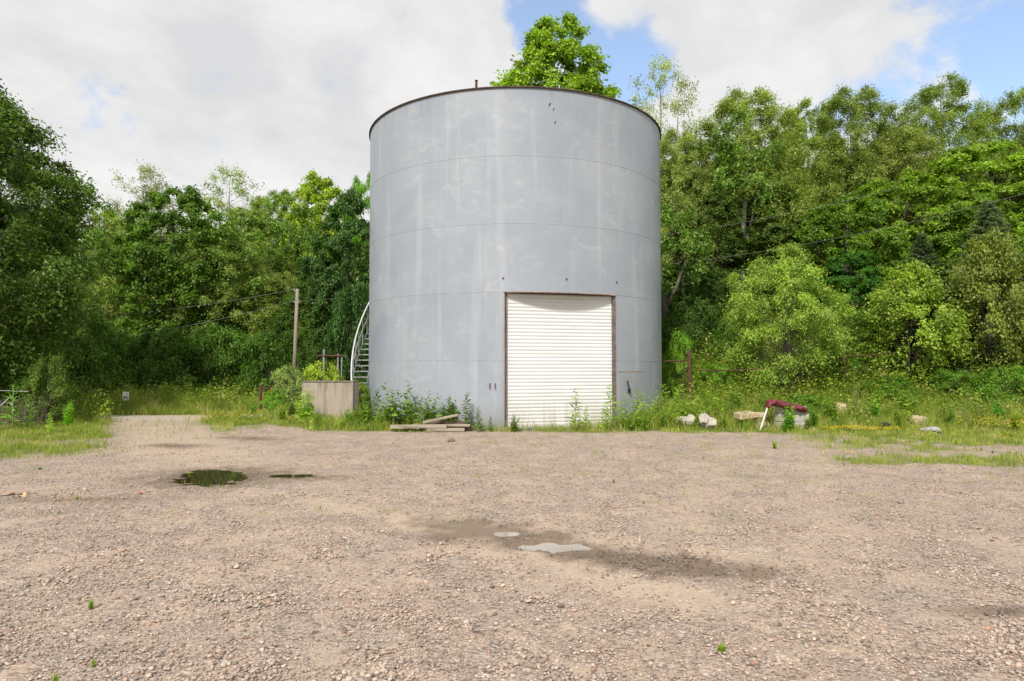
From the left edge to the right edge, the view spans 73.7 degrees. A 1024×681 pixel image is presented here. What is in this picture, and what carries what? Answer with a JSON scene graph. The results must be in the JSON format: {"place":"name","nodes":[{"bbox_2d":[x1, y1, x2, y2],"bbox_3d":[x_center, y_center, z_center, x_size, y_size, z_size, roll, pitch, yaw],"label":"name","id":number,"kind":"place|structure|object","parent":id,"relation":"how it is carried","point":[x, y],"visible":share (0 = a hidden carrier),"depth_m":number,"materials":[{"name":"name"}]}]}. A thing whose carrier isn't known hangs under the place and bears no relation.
{"place":"outdoors","nodes":[
{"label":"outdoors","id":0,"kind":"place"},
{"bbox_2d":[0,263,1023,680],"bbox_3d":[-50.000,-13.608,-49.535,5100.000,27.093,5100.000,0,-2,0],"label":"ground","id":1,"kind":"structure","parent":0,"point":[570,563],"depth_m":6.23,"materials":[{"name":"gravel"}]},
{"bbox_2d":[0,384,24,429],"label":"weed","id":2,"kind":"object","parent":1,"relation":"on","point":[9,417],"visible":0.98,"depth_m":17.46,"materials":[{"name":"green plant"}]},
{"bbox_2d":[0,387,64,426],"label":"brush pile","id":3,"kind":"object","parent":1,"relation":"on","point":[17,417],"visible":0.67,"depth_m":18.46,"materials":[{"name":"plant"}]},
{"bbox_2d":[0,338,72,413],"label":"bush","id":4,"kind":"object","parent":1,"relation":"on","point":[17,377],"visible":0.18,"depth_m":20.43,"materials":[{"name":"green plant"}]},
{"bbox_2d":[14,353,85,424],"bbox_3d":[-13.273,1.649,19.499,1.962,2.614,1.506,0,-2,0],"label":"bush","id":5,"kind":"object","parent":1,"relation":"on","point":[59,381],"visible":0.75,"depth_m":19.27,"materials":[{"name":"green plant"}]},
{"bbox_2d":[0,78,118,408],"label":"elm tree","id":6,"kind":"object","parent":1,"relation":"on","point":[39,291],"visible":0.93,"depth_m":21.55,"materials":[{"name":"green plant"}]},
{"bbox_2d":[61,400,75,424],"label":"weed","id":7,"kind":"object","parent":1,"relation":"on","point":[68,417],"visible":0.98,"depth_m":18.66,"materials":[{"name":"green plant"}]},
{"bbox_2d":[17,305,136,396],"bbox_3d":[-17.172,1.097,26.982,3.809,5.306,4.961,-2,-3,44],"label":"bush","id":8,"kind":"object","parent":1,"relation":"on","point":[103,353],"visible":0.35,"depth_m":26.75,"materials":[{"name":"green plant"}]},
{"bbox_2d":[54,248,105,350],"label":"birch tree","id":9,"kind":"object","parent":1,"relation":"on","point":[100,293],"visible":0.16,"depth_m":32.48,"materials":[{"name":"green plant"}]},
{"bbox_2d":[44,175,120,363],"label":"tree","id":10,"kind":"object","parent":1,"relation":"on","point":[101,234],"visible":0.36,"depth_m":31.22,"materials":[{"name":"green plant"}]},
{"bbox_2d":[67,200,139,317],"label":"oak tree","id":11,"kind":"object","parent":1,"relation":"on","point":[104,216],"visible":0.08,"depth_m":43.51,"materials":[{"name":"green plant"}]},
{"bbox_2d":[69,330,158,394],"bbox_3d":[-16.903,1.533,28.887,4.187,4.191,3.214,0,-2,-12],"label":"bush","id":12,"kind":"object","parent":1,"relation":"on","point":[126,342],"visible":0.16,"depth_m":28.50,"materials":[{"name":"green plant"}]},
{"bbox_2d":[81,217,171,347],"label":"oak tree","id":13,"kind":"object","parent":1,"relation":"on","point":[108,286],"visible":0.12,"depth_m":36.59,"materials":[{"name":"green plant"}]},
{"bbox_2d":[82,159,178,259],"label":"thin leaved tree","id":14,"kind":"object","parent":1,"relation":"on","point":[142,176],"visible":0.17,"depth_m":46.17,"materials":[{"name":"green plant"}]},
{"bbox_2d":[109,189,192,361],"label":"tree","id":15,"kind":"object","parent":1,"relation":"on","point":[130,209],"visible":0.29,"depth_m":33.01,"materials":[{"name":"green plant"}]},
{"bbox_2d":[114,325,206,393],"bbox_3d":[-15.232,1.512,30.060,3.829,4.342,4.988,0,-2,12],"label":"bush","id":16,"kind":"object","parent":1,"relation":"on","point":[152,366],"visible":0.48,"depth_m":29.22,"materials":[{"name":"green plant"}]},
{"bbox_2d":[105,184,241,378],"bbox_3d":[-16.166,-2.419,33.211,6.326,10.560,5.771,2,-3,-37],"label":"maple tree","id":17,"kind":"object","parent":1,"relation":"on","point":[138,255],"visible":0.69,"depth_m":31.83,"materials":[{"name":"green plant"}]},
{"bbox_2d":[164,201,248,373],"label":"tree","id":18,"kind":"object","parent":1,"relation":"on","point":[221,231],"visible":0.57,"depth_m":32.48,"materials":[{"name":"green plant"}]},
{"bbox_2d":[167,469,249,486],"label":"puddle","id":19,"kind":"object","parent":1,"relation":"on","point":[204,478],"visible":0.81,"depth_m":10.26,"materials":[{"name":"green liquid"}]},
{"bbox_2d":[153,319,266,393],"bbox_3d":[-12.892,1.425,29.889,5.250,4.622,4.030,1,-2,-18],"label":"bush","id":20,"kind":"object","parent":1,"relation":"on","point":[231,367],"visible":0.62,"depth_m":29.10,"materials":[{"name":"green plant"}]},
{"bbox_2d":[144,228,284,380],"bbox_3d":[-14.821,-1.455,34.230,6.875,8.246,6.848,1,-2,-24],"label":"willow tree","id":21,"kind":"object","parent":1,"relation":"on","point":[227,259],"visible":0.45,"depth_m":32.84,"materials":[{"name":"green plant"}]},
{"bbox_2d":[169,159,275,301],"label":"airy tree","id":22,"kind":"object","parent":1,"relation":"on","point":[220,203],"visible":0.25,"depth_m":44.68,"materials":[{"name":"green plant"}]},
{"bbox_2d":[218,204,290,350],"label":"maple tree","id":23,"kind":"object","parent":1,"relation":"on","point":[238,210],"visible":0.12,"depth_m":39.58,"materials":[{"name":"green plant"}]},
{"bbox_2d":[212,210,300,350],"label":"tree","id":24,"kind":"object","parent":1,"relation":"on","point":[271,251],"visible":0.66,"depth_m":33.49,"materials":[{"name":"green plant"}]},
{"bbox_2d":[235,328,300,396],"bbox_3d":[-9.931,1.515,27.859,2.821,4.124,3.675,0,-2,-11],"label":"bush","id":25,"kind":"object","parent":1,"relation":"on","point":[255,368],"visible":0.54,"depth_m":27.32,"materials":[{"name":"green plant"}]},
{"bbox_2d":[258,388,292,412],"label":"bush","id":26,"kind":"object","parent":1,"relation":"on","point":[269,398],"visible":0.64,"depth_m":20.69,"materials":[{"name":"green plant"}]},
{"bbox_2d":[238,187,315,256],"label":"oak tree","id":27,"kind":"object","parent":1,"relation":"on","point":[280,214],"visible":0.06,"depth_m":46.86,"materials":[{"name":"green plant"}]},
{"bbox_2d":[231,251,325,364],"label":"willow tree","id":28,"kind":"object","parent":1,"relation":"on","point":[291,277],"visible":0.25,"depth_m":34.03,"materials":[{"name":"green plant"}]},
{"bbox_2d":[241,191,320,339],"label":"tree","id":29,"kind":"object","parent":1,"relation":"on","point":[296,213],"visible":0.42,"depth_m":35.84,"materials":[{"name":"green plant"}]},
{"bbox_2d":[270,363,305,407],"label":"bush","id":30,"kind":"object","parent":1,"relation":"on","point":[297,378],"visible":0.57,"depth_m":21.17,"materials":[{"name":"green plant"}]},
{"bbox_2d":[269,474,315,477],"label":"puddle","id":31,"kind":"object","parent":1,"relation":"on","point":[292,475],"visible":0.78,"depth_m":10.44,"materials":[{"name":"green liquid"}]},
{"bbox_2d":[293,289,299,381],"bbox_3d":[-8.388,0.428,26.502,0.294,4.895,0.170,0,-2,0],"label":"utility pole","id":32,"kind":"object","parent":1,"relation":"on","point":[296,301],"visible":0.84,"depth_m":26.48,"materials":[{"name":"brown wood"}]},
{"bbox_2d":[295,386,315,421],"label":"weed","id":33,"kind":"object","parent":1,"relation":"on","point":[307,411],"visible":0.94,"depth_m":18.45,"materials":[{"name":"green plant"}]},
{"bbox_2d":[266,282,353,369],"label":"oak tree","id":34,"kind":"object","parent":1,"relation":"on","point":[277,325],"visible":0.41,"depth_m":31.95,"materials":[{"name":"green plant"}]},
{"bbox_2d":[287,338,342,398],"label":"bush","id":35,"kind":"object","parent":1,"relation":"on","point":[308,356],"visible":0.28,"depth_m":25.55,"materials":[{"name":"green plant"}]},
{"bbox_2d":[272,168,364,339],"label":"maple tree","id":36,"kind":"object","parent":1,"relation":"on","point":[308,193],"visible":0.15,"depth_m":41.09,"materials":[{"name":"green plant"}]},
{"bbox_2d":[302,360,345,380],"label":"bush","id":37,"kind":"object","parent":1,"relation":"on","point":[318,372],"visible":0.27,"depth_m":22.31,"materials":[{"name":"green plant"}]},
{"bbox_2d":[301,381,359,419],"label":"concrete block","id":38,"kind":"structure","parent":1,"relation":"on","point":[332,397],"depth_m":19.54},
{"bbox_2d":[294,187,369,375],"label":"dark tree","id":39,"kind":"object","parent":1,"relation":"on","point":[324,272],"visible":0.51,"depth_m":31.38,"materials":[{"name":"green plant"}]},
{"bbox_2d":[320,276,368,396],"bbox_3d":[-6.343,0.718,27.097,3.308,6.604,2.539,-1,-2,25],"label":"bush","id":40,"kind":"object","parent":1,"relation":"on","point":[353,305],"visible":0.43,"depth_m":26.53,"materials":[{"name":"green plant"}]},
{"bbox_2d":[336,171,369,284],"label":"oak tree","id":41,"kind":"object","parent":1,"relation":"on","point":[360,188],"visible":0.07,"depth_m":39.45,"materials":[{"name":"green plant"}]},
{"bbox_2d":[353,379,371,414],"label":"bush","id":42,"kind":"object","parent":1,"relation":"on","point":[365,391],"visible":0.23,"depth_m":20.77,"materials":[{"name":"green plant"}]},
{"bbox_2d":[356,397,375,425],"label":"weed","id":43,"kind":"object","parent":1,"relation":"on","point":[366,411],"visible":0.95,"depth_m":18.07,"materials":[{"name":"green plant"}]},
{"bbox_2d":[380,390,399,426],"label":"weed","id":44,"kind":"object","parent":1,"relation":"on","point":[388,414],"visible":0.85,"depth_m":17.86,"materials":[{"name":"green plant"}]},
{"bbox_2d":[382,381,424,424],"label":"weed","id":45,"kind":"object","parent":1,"relation":"on","point":[406,400],"visible":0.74,"depth_m":18.26,"materials":[{"name":"green plant"}]},
{"bbox_2d":[402,401,428,424],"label":"weed","id":46,"kind":"object","parent":1,"relation":"on","point":[410,420],"visible":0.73,"depth_m":17.75,"materials":[{"name":"green plant"}]},
{"bbox_2d":[419,391,441,423],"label":"weed","id":47,"kind":"object","parent":1,"relation":"on","point":[430,415],"visible":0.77,"depth_m":17.78,"materials":[{"name":"green plant"}]},
{"bbox_2d":[426,428,464,431],"bbox_3d":[-1.668,2.246,17.179,0.954,0.075,0.200,0,-2,-2],"label":"board","id":48,"kind":"object","parent":1,"relation":"on","point":[446,429],"visible":0.91,"depth_m":17.09,"materials":[{"name":"brown wood"}]},
{"bbox_2d":[390,424,446,428],"bbox_3d":[-2.354,2.168,17.232,1.411,0.079,0.210,0,-2,-2],"label":"board","id":49,"kind":"object","parent":48,"relation":"on","point":[420,426],"visible":1,"depth_m":17.13,"materials":[{"name":"brown wood"}]},
{"bbox_2d":[439,396,459,427],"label":"weed","id":50,"kind":"object","parent":1,"relation":"on","point":[452,411],"visible":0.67,"depth_m":17.84,"materials":[{"name":"green plant"}]},
{"bbox_2d":[351,80,661,430],"bbox_3d":[-0.153,-2.166,22.771,10.081,9.637,10.189,0,-2,0],"label":"storage tank","id":51,"kind":"object","parent":1,"relation":"on","point":[515,253],"visible":0.89,"depth_m":18.43,"materials":[{"name":"metal"}]},
{"bbox_2d":[505,293,614,427],"bbox_3d":[1.303,0.544,18.385,3.147,3.600,0.100,1,-2,-16],"label":"roller door","id":52,"kind":"structure","parent":51,"relation":"in","point":[556,345],"depth_m":18.36,"materials":[{"name":"metal"}]},
{"bbox_2d":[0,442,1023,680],"bbox_3d":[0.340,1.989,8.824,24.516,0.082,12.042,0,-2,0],"label":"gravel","id":53,"kind":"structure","parent":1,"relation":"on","point":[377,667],"depth_m":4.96,"materials":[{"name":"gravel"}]},
{"bbox_2d":[0,346,1023,547],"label":"grass","id":54,"kind":"structure","parent":1,"relation":"on","point":[133,406],"depth_m":17.73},
{"bbox_2d":[0,286,1023,424],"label":"undergrowth","id":55,"kind":"object","parent":1,"relation":"on","point":[229,392],"visible":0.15,"depth_m":22.25,"materials":[{"name":"green plant"}]},
{"bbox_2d":[0,136,1023,368],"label":"wood","id":56,"kind":"object","parent":1,"relation":"on","point":[995,181],"visible":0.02,"depth_m":37.61,"materials":[{"name":"green plant"}]},
{"bbox_2d":[518,543,591,552],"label":"puddle","id":57,"kind":"object","parent":1,"relation":"on","point":[552,547],"visible":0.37,"depth_m":6.39,"materials":[{"name":"beige liquid"}]},
{"bbox_2d":[489,10,622,98],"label":"tulip tree","id":58,"kind":"object","parent":1,"relation":"on","point":[543,52],"visible":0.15,"depth_m":36.26,"materials":[{"name":"green plant"}]},
{"bbox_2d":[566,388,583,429],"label":"weed","id":59,"kind":"object","parent":1,"relation":"on","point":[574,418],"visible":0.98,"depth_m":17.40,"materials":[{"name":"green plant"}]},
{"bbox_2d":[173,405,1023,452],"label":"yellow flowers","id":60,"kind":"object","parent":1,"relation":"on","point":[836,427],"visible":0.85,"depth_m":17.31,"materials":[{"name":"yellow plant"}]},
{"bbox_2d":[601,384,622,425],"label":"weed","id":61,"kind":"object","parent":1,"relation":"on","point":[614,417],"visible":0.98,"depth_m":17.50,"materials":[{"name":"green plant"}]},
{"bbox_2d":[627,54,715,279],"bbox_3d":[8.086,-8.108,36.146,5.716,14.745,5.932,-1,-2,26],"label":"white leaved tree","id":62,"kind":"object","parent":1,"relation":"on","point":[667,66],"visible":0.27,"depth_m":35.80,"materials":[{"name":"green plant"}]},
{"bbox_2d":[662,327,697,397],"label":"bush","id":63,"kind":"object","parent":1,"relation":"on","point":[675,352],"visible":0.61,"depth_m":23.76,"materials":[{"name":"green plant"}]},
{"bbox_2d":[660,202,720,340],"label":"tree","id":64,"kind":"object","parent":1,"relation":"on","point":[701,238],"visible":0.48,"depth_m":27.62,"materials":[{"name":"green plant"}]},
{"bbox_2d":[661,295,731,364],"bbox_3d":[7.298,-0.066,27.047,3.174,3.391,4.134,-1,-3,35],"label":"bush","id":65,"kind":"object","parent":1,"relation":"on","point":[690,317],"visible":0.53,"depth_m":26.41,"materials":[{"name":"green plant"}]},
{"bbox_2d":[661,262,731,332],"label":"oak tree","id":66,"kind":"object","parent":1,"relation":"on","point":[714,292],"visible":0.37,"depth_m":29.22,"materials":[{"name":"green plant"}]},
{"bbox_2d":[660,127,733,297],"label":"willow tree","id":67,"kind":"object","parent":1,"relation":"on","point":[667,147],"visible":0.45,"depth_m":33.17,"materials":[{"name":"green plant"}]},
{"bbox_2d":[660,138,739,232],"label":"tree","id":68,"kind":"object","parent":1,"relation":"on","point":[688,160],"visible":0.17,"depth_m":34.37,"materials":[{"name":"green plant"}]},
{"bbox_2d":[661,194,761,321],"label":"maple tree","id":69,"kind":"object","parent":1,"relation":"on","point":[732,246],"visible":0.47,"depth_m":32.16,"materials":[{"name":"green plant"}]},
{"bbox_2d":[685,362,745,394],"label":"bush","id":70,"kind":"object","parent":1,"relation":"on","point":[704,374],"visible":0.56,"depth_m":22.76,"materials":[{"name":"green plant"}]},
{"bbox_2d":[681,128,761,322],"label":"tree","id":71,"kind":"object","parent":1,"relation":"on","point":[714,133],"visible":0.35,"depth_m":33.65,"materials":[{"name":"green plant"}]},
{"bbox_2d":[695,319,757,363],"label":"bush","id":72,"kind":"object","parent":1,"relation":"on","point":[722,327],"visible":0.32,"depth_m":25.65,"materials":[{"name":"green plant"}]},
{"bbox_2d":[724,384,743,411],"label":"weed","id":73,"kind":"object","parent":1,"relation":"on","point":[738,402],"visible":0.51,"depth_m":19.48,"materials":[{"name":"green plant"}]},
{"bbox_2d":[701,108,791,319],"bbox_3d":[11.251,-5.636,33.245,4.553,10.852,3.779,1,-2,-16],"label":"tree","id":74,"kind":"object","parent":1,"relation":"on","point":[728,149],"visible":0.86,"depth_m":32.60,"materials":[{"name":"green plant"}]},
{"bbox_2d":[684,85,843,295],"bbox_3d":[12.916,-7.295,36.812,9.063,12.697,9.100,1,-2,-20],"label":"willow tree","id":75,"kind":"object","parent":1,"relation":"on","point":[730,105],"visible":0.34,"depth_m":34.49,"materials":[{"name":"green plant"}]},
{"bbox_2d":[718,188,827,320],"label":"maple tree","id":76,"kind":"object","parent":1,"relation":"on","point":[773,232],"visible":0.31,"depth_m":32.80,"materials":[{"name":"green plant"}]},
{"bbox_2d":[779,403,795,430],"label":"weed","id":77,"kind":"object","parent":1,"relation":"on","point":[788,422],"visible":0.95,"depth_m":17.11,"materials":[{"name":"green plant"}]},
{"bbox_2d":[716,240,859,394],"bbox_3d":[9.200,-0.528,22.646,5.099,5.619,4.194,1,-2,-18],"label":"locust tree","id":78,"kind":"object","parent":1,"relation":"on","point":[815,325],"visible":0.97,"depth_m":22.11,"materials":[{"name":"green plant"}]},
{"bbox_2d":[793,422,807,428],"bbox_3d":[7.491,2.215,17.831,0.400,0.195,0.200,0,-2,4],"label":"cinder block","id":79,"kind":"object","parent":1,"relation":"on","point":[799,424],"depth_m":17.73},
{"bbox_2d":[794,414,808,421],"bbox_3d":[7.516,2.015,17.838,0.400,0.195,0.200,0,-2,-3],"label":"cinder block","id":80,"kind":"object","parent":79,"relation":"on","point":[799,418],"depth_m":17.74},
{"bbox_2d":[789,406,806,413],"bbox_3d":[7.467,1.815,17.845,0.400,0.195,0.200,0,-2,6],"label":"cinder block","id":81,"kind":"object","parent":80,"relation":"on","point":[795,411],"depth_m":17.75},
{"bbox_2d":[765,399,806,412],"bbox_3d":[7.092,1.702,17.719,1.151,0.356,0.446,0,-2,-9],"label":"vinyl cover","id":82,"kind":"object","parent":81,"relation":"on","point":[781,403],"visible":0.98,"depth_m":17.58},
{"bbox_2d":[783,393,822,415],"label":"bush","id":83,"kind":"object","parent":1,"relation":"on","point":[810,399],"visible":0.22,"depth_m":19.67,"materials":[{"name":"green plant"}]},
{"bbox_2d":[760,96,854,261],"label":"oak tree","id":84,"kind":"object","parent":1,"relation":"on","point":[804,103],"visible":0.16,"depth_m":44.06,"materials":[{"name":"green plant"}]},
{"bbox_2d":[821,395,837,422],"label":"weed","id":85,"kind":"object","parent":1,"relation":"on","point":[828,407],"visible":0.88,"depth_m":18.47,"materials":[{"name":"green plant"}]},
{"bbox_2d":[796,351,868,387],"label":"bush","id":86,"kind":"object","parent":1,"relation":"on","point":[854,363],"visible":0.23,"depth_m":23.32,"materials":[{"name":"green plant"}]},
{"bbox_2d":[662,341,1005,401],"bbox_3d":[11.606,1.198,22.527,13.610,2.772,0.659,0,-2,-5],"label":"wire fence","id":87,"kind":"object","parent":1,"relation":"on","point":[689,374],"visible":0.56,"depth_m":22.15,"materials":[{"name":"wood"}]},
{"bbox_2d":[805,307,890,365],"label":"young tree","id":88,"kind":"object","parent":1,"relation":"on","point":[864,334],"visible":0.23,"depth_m":24.98,"materials":[{"name":"green plant"}]},
{"bbox_2d":[768,194,936,322],"bbox_3d":[15.494,-3.284,31.209,6.054,6.789,6.722,2,-3,-37],"label":"chestnut tree","id":89,"kind":"object","parent":1,"relation":"on","point":[817,227],"visible":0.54,"depth_m":30.14,"materials":[{"name":"green plant"}]},
{"bbox_2d":[779,82,929,261],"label":"willow tree","id":90,"kind":"object","parent":1,"relation":"on","point":[857,115],"visible":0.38,"depth_m":40.82,"materials":[{"name":"green plant"}]},
{"bbox_2d":[811,248,903,341],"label":"chestnut tree","id":91,"kind":"object","parent":1,"relation":"on","point":[835,271],"visible":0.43,"depth_m":28.26,"materials":[{"name":"green plant"}]},
{"bbox_2d":[865,394,882,421],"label":"weed","id":92,"kind":"object","parent":1,"relation":"on","point":[875,410],"visible":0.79,"depth_m":18.56,"materials":[{"name":"green plant"}]},
{"bbox_2d":[855,374,927,401],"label":"bush","id":93,"kind":"object","parent":1,"relation":"on","point":[897,381],"visible":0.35,"depth_m":21.46,"materials":[{"name":"green plant"}]},
{"bbox_2d":[846,123,964,242],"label":"willow tree","id":94,"kind":"object","parent":1,"relation":"on","point":[917,160],"visible":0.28,"depth_m":39.10,"materials":[{"name":"green plant"}]},
{"bbox_2d":[897,384,920,420],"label":"weed","id":95,"kind":"object","parent":1,"relation":"on","point":[904,402],"visible":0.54,"depth_m":18.98,"materials":[{"name":"green plant"}]},
{"bbox_2d":[850,257,978,382],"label":"young tree","id":96,"kind":"object","parent":1,"relation":"on","point":[883,317],"visible":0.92,"depth_m":22.56,"materials":[{"name":"green plant"}]},
{"bbox_2d":[832,166,1011,298],"bbox_3d":[20.069,-4.752,34.325,8.654,7.778,7.795,-2,-3,43],"label":"chestnut tree","id":97,"kind":"object","parent":1,"relation":"on","point":[947,184],"visible":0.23,"depth_m":32.85,"materials":[{"name":"green plant"}]},
{"bbox_2d":[876,232,993,378],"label":"spruce tree","id":98,"kind":"object","parent":1,"relation":"on","point":[922,254],"visible":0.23,"depth_m":24.10,"materials":[{"name":"green plant"}]},
{"bbox_2d":[873,70,1010,208],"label":"willow tree","id":99,"kind":"object","parent":1,"relation":"on","point":[930,94],"visible":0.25,"depth_m":44.80,"materials":[{"name":"green plant"}]},
{"bbox_2d":[915,369,990,400],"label":"bush","id":100,"kind":"object","parent":1,"relation":"on","point":[947,374],"visible":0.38,"depth_m":21.43,"materials":[{"name":"green plant"}]},
{"bbox_2d":[905,191,1023,299],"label":"chestnut tree","id":101,"kind":"object","parent":1,"relation":"on","point":[947,236],"visible":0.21,"depth_m":30.37,"materials":[{"name":"green plant"}]},
{"bbox_2d":[909,139,1023,259],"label":"chestnut tree","id":102,"kind":"object","parent":1,"relation":"on","point":[950,160],"visible":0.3,"depth_m":34.49,"materials":[{"name":"green plant"}]},
{"bbox_2d":[940,226,1023,380],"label":"olive tree","id":103,"kind":"object","parent":1,"relation":"on","point":[969,267],"visible":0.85,"depth_m":22.45,"materials":[{"name":"green plant"}]},
{"bbox_2d":[940,199,1023,374],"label":"spruce tree","id":104,"kind":"object","parent":1,"relation":"on","point":[985,219],"visible":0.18,"depth_m":24.20,"materials":[{"name":"green plant"}]},
{"bbox_2d":[946,364,1023,405],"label":"bush","id":105,"kind":"object","parent":1,"relation":"on","point":[1018,374],"visible":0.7,"depth_m":20.62,"materials":[{"name":"green plant"}]},
{"bbox_2d":[964,87,1023,226],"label":"willow tree","id":106,"kind":"object","parent":1,"relation":"on","point":[1012,103],"visible":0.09,"depth_m":48.19,"materials":[{"name":"green plant"}]},
{"bbox_2d":[0,0,1023,242],"label":"sky","id":107,"kind":"structure","parent":0,"point":[279,90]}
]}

